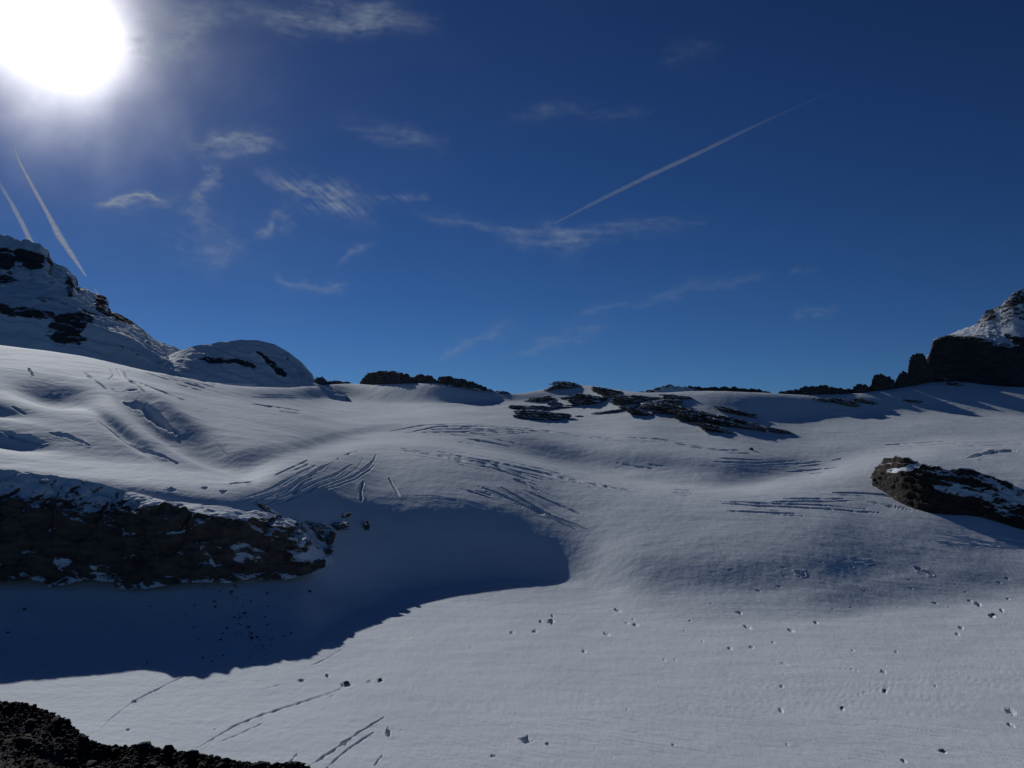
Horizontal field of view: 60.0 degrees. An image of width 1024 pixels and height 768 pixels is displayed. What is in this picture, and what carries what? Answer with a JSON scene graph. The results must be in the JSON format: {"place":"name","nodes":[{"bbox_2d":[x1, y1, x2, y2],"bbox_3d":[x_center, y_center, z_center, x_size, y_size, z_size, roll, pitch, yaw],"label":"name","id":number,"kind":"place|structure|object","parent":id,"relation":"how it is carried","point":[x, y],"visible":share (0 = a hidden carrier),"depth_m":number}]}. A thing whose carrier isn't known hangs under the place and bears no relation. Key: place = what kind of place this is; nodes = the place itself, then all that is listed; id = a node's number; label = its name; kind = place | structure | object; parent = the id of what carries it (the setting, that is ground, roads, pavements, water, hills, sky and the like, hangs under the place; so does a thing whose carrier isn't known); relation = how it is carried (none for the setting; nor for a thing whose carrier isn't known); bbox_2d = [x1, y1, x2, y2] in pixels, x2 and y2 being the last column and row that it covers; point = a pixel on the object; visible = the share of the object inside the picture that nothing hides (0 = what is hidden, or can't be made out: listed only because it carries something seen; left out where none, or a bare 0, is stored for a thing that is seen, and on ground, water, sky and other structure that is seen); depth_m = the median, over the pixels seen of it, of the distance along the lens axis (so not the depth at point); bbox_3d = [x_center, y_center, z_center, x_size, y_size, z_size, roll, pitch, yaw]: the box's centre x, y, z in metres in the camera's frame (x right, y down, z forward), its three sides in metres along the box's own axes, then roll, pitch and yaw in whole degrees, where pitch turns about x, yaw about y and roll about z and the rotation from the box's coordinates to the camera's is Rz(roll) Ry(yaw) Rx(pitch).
{"place":"outdoors","nodes":[
{"label":"outdoors","id":0,"kind":"place"},
{"bbox_2d":[0,234,256,386],"bbox_3d":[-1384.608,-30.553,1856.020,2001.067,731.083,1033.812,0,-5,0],"label":"snowy peak","id":1,"kind":"structure","parent":0,"point":[47,303],"depth_m":1552.64},
{"bbox_2d":[104,193,158,205],"bbox_3d":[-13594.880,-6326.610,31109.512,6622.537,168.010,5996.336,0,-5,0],"label":"cloud","id":2,"kind":"structure","parent":0,"point":[112,201],"depth_m":30544.05},
{"bbox_2d":[0,702,304,767],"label":"moraine","id":3,"kind":"structure","parent":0,"point":[39,752],"depth_m":25.20},
{"bbox_2d":[0,701,327,767],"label":"scree","id":4,"kind":"structure","parent":3,"relation":"on","point":[26,738],"depth_m":24.91},
{"bbox_2d":[152,23,192,54],"bbox_3d":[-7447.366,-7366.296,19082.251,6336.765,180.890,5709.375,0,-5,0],"label":"cloud","id":5,"kind":"structure","parent":0,"point":[167,48],"depth_m":19414.65},
{"bbox_2d":[169,340,345,400],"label":"snow dome","id":6,"kind":"structure","parent":0,"point":[261,363],"depth_m":1529.34},
{"bbox_2d":[286,183,341,206],"bbox_3d":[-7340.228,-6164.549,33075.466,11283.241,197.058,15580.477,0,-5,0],"label":"cloud","id":7,"kind":"structure","parent":0,"point":[291,187],"depth_m":29808.54},
{"bbox_2d":[0,345,1023,767],"bbox_3d":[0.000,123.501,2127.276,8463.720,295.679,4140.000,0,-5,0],"label":"glacier","id":8,"kind":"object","parent":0,"point":[496,585],"visible":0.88,"depth_m":505.85},
{"bbox_2d":[0,469,332,589],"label":"rock cliff","id":9,"kind":"structure","parent":8,"relation":"on","point":[55,530],"depth_m":469.39},
{"bbox_2d":[256,502,286,517],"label":"rock outcrop","id":10,"kind":"object","parent":9,"relation":"on","point":[264,507],"visible":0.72,"depth_m":517.68},
{"bbox_2d":[305,521,331,532],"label":"rock outcrop","id":11,"kind":"object","parent":8,"relation":"on","point":[317,527],"visible":0.73,"depth_m":534.64},
{"bbox_2d":[316,532,326,541],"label":"rock outcrop","id":12,"kind":"object","parent":8,"relation":"on","point":[321,536],"visible":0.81,"depth_m":531.22},
{"bbox_2d":[323,546,332,554],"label":"rock outcrop","id":13,"kind":"object","parent":8,"relation":"on","point":[328,550],"visible":0.67,"depth_m":522.92},
{"bbox_2d":[327,530,335,546],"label":"rock outcrop","id":14,"kind":"object","parent":8,"relation":"on","point":[331,538],"visible":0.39,"depth_m":534.47},
{"bbox_2d":[313,377,350,384],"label":"rock ridge","id":15,"kind":"object","parent":8,"relation":"on","point":[320,381],"visible":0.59,"depth_m":1571.76},
{"bbox_2d":[330,522,349,530],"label":"rock outcrop","id":16,"kind":"object","parent":8,"relation":"on","point":[337,526],"visible":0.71,"depth_m":554.38},
{"bbox_2d":[342,513,351,517],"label":"rock outcrop","id":17,"kind":"object","parent":8,"relation":"on","point":[344,515],"visible":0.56,"depth_m":573.99},
{"bbox_2d":[364,520,369,530],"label":"rock outcrop","id":18,"kind":"object","parent":8,"relation":"on","point":[366,525],"visible":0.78,"depth_m":575.65},
{"bbox_2d":[359,370,510,393],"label":"rock bar","id":19,"kind":"object","parent":8,"relation":"on","point":[386,377],"visible":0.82,"depth_m":1470.27},
{"bbox_2d":[508,405,569,409],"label":"rock outcrop","id":20,"kind":"object","parent":8,"relation":"on","point":[533,407],"visible":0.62,"depth_m":1270.81},
{"bbox_2d":[525,396,554,401],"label":"rock outcrop","id":21,"kind":"object","parent":8,"relation":"on","point":[540,399],"visible":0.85,"depth_m":1357.77},
{"bbox_2d":[513,409,571,419],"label":"rock outcrop","id":22,"kind":"object","parent":8,"relation":"on","point":[534,414],"visible":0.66,"depth_m":1143.73},
{"bbox_2d":[544,385,560,390],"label":"rock outcrop","id":23,"kind":"object","parent":8,"relation":"on","point":[553,387],"visible":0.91,"depth_m":1413.36},
{"bbox_2d":[546,401,561,404],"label":"rock outcrop","id":24,"kind":"object","parent":8,"relation":"on","point":[553,403],"visible":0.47,"depth_m":1318.60},
{"bbox_2d":[550,381,581,388],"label":"rock outcrop","id":25,"kind":"object","parent":8,"relation":"on","point":[565,385],"visible":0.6,"depth_m":1413.84},
{"bbox_2d":[560,393,608,405],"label":"rock outcrop","id":26,"kind":"object","parent":8,"relation":"on","point":[577,399],"visible":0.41,"depth_m":1301.67},
{"bbox_2d":[591,409,621,413],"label":"rock outcrop","id":27,"kind":"object","parent":8,"relation":"on","point":[607,411],"visible":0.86,"depth_m":1200.04},
{"bbox_2d":[591,386,622,395],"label":"rock outcrop","id":28,"kind":"object","parent":8,"relation":"on","point":[604,391],"visible":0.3,"depth_m":1307.22},
{"bbox_2d":[606,394,662,404],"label":"rock outcrop","id":29,"kind":"object","parent":8,"relation":"on","point":[621,399],"visible":0.59,"depth_m":1238.74},
{"bbox_2d":[619,407,654,415],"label":"rock outcrop","id":30,"kind":"object","parent":8,"relation":"on","point":[636,411],"visible":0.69,"depth_m":1153.34},
{"bbox_2d":[633,399,682,409],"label":"rock outcrop","id":31,"kind":"object","parent":8,"relation":"on","point":[670,401],"visible":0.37,"depth_m":1203.30},
{"bbox_2d":[641,402,698,413],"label":"rock outcrop","id":32,"kind":"object","parent":8,"relation":"on","point":[662,407],"visible":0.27,"depth_m":1163.35},
{"bbox_2d":[659,394,691,398],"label":"rock outcrop","id":33,"kind":"object","parent":8,"relation":"on","point":[670,396],"visible":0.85,"depth_m":1236.03},
{"bbox_2d":[680,412,710,423],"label":"rock outcrop","id":34,"kind":"object","parent":8,"relation":"on","point":[692,418],"visible":0.55,"depth_m":1098.83},
{"bbox_2d":[639,384,770,392],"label":"rock ridge","id":35,"kind":"object","parent":8,"relation":"on","point":[668,388],"visible":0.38,"depth_m":1322.13},
{"bbox_2d":[667,408,758,423],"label":"rock outcrop","id":36,"kind":"object","parent":8,"relation":"on","point":[702,414],"visible":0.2,"depth_m":1110.66},
{"bbox_2d":[691,422,736,433],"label":"rock outcrop","id":37,"kind":"object","parent":8,"relation":"on","point":[708,427],"visible":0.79,"depth_m":1036.24},
{"bbox_2d":[714,406,757,417],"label":"rock outcrop","id":38,"kind":"object","parent":8,"relation":"on","point":[730,410],"visible":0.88,"depth_m":1173.15},
{"bbox_2d":[705,414,792,434],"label":"rock outcrop","id":39,"kind":"object","parent":8,"relation":"on","point":[721,420],"visible":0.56,"depth_m":1077.51},
{"bbox_2d":[763,426,793,433],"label":"rock outcrop","id":40,"kind":"object","parent":8,"relation":"on","point":[776,430],"visible":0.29,"depth_m":1083.73},
{"bbox_2d":[778,384,851,394],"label":"rock ridge","id":41,"kind":"object","parent":8,"relation":"on","point":[816,390],"visible":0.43,"depth_m":1412.25},
{"bbox_2d":[812,398,830,402],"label":"rock outcrop","id":42,"kind":"object","parent":8,"relation":"on","point":[823,400],"visible":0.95,"depth_m":1340.66},
{"bbox_2d":[828,398,859,406],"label":"rock outcrop","id":43,"kind":"object","parent":8,"relation":"on","point":[845,402],"visible":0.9,"depth_m":1344.81},
{"bbox_2d":[852,384,871,393],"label":"rock tower","id":44,"kind":"structure","parent":8,"relation":"on","point":[860,388],"depth_m":1457.74},
{"bbox_2d":[852,398,876,404],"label":"rock outcrop","id":45,"kind":"object","parent":8,"relation":"on","point":[861,400],"visible":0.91,"depth_m":1373.30},
{"bbox_2d":[870,373,896,390],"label":"rock tower","id":46,"kind":"structure","parent":8,"relation":"on","point":[880,382],"depth_m":1486.51},
{"bbox_2d":[895,371,912,387],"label":"rock tower","id":47,"kind":"structure","parent":8,"relation":"on","point":[903,378],"depth_m":1525.40},
{"bbox_2d":[903,399,921,402],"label":"rock outcrop","id":48,"kind":"object","parent":8,"relation":"on","point":[913,401],"visible":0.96,"depth_m":1411.70},
{"bbox_2d":[908,353,950,385],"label":"rock tower","id":49,"kind":"structure","parent":8,"relation":"on","point":[921,370],"depth_m":1560.91},
{"bbox_2d":[870,455,1023,529],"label":"rock outcrop","id":50,"kind":"object","parent":8,"relation":"on","point":[909,482],"visible":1,"depth_m":684.60},
{"bbox_2d":[947,382,965,385],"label":"rock outcrop","id":51,"kind":"object","parent":8,"relation":"on","point":[954,383],"visible":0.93,"depth_m":1521.76},
{"bbox_2d":[0,0,1023,393],"label":"sky","id":52,"kind":"structure","parent":0,"point":[773,196]},
{"bbox_2d":[926,288,1023,386],"bbox_3d":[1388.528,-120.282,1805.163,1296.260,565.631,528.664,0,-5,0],"label":"rocky peak","id":53,"kind":"structure","parent":0,"point":[987,348],"depth_m":1605.62}
]}

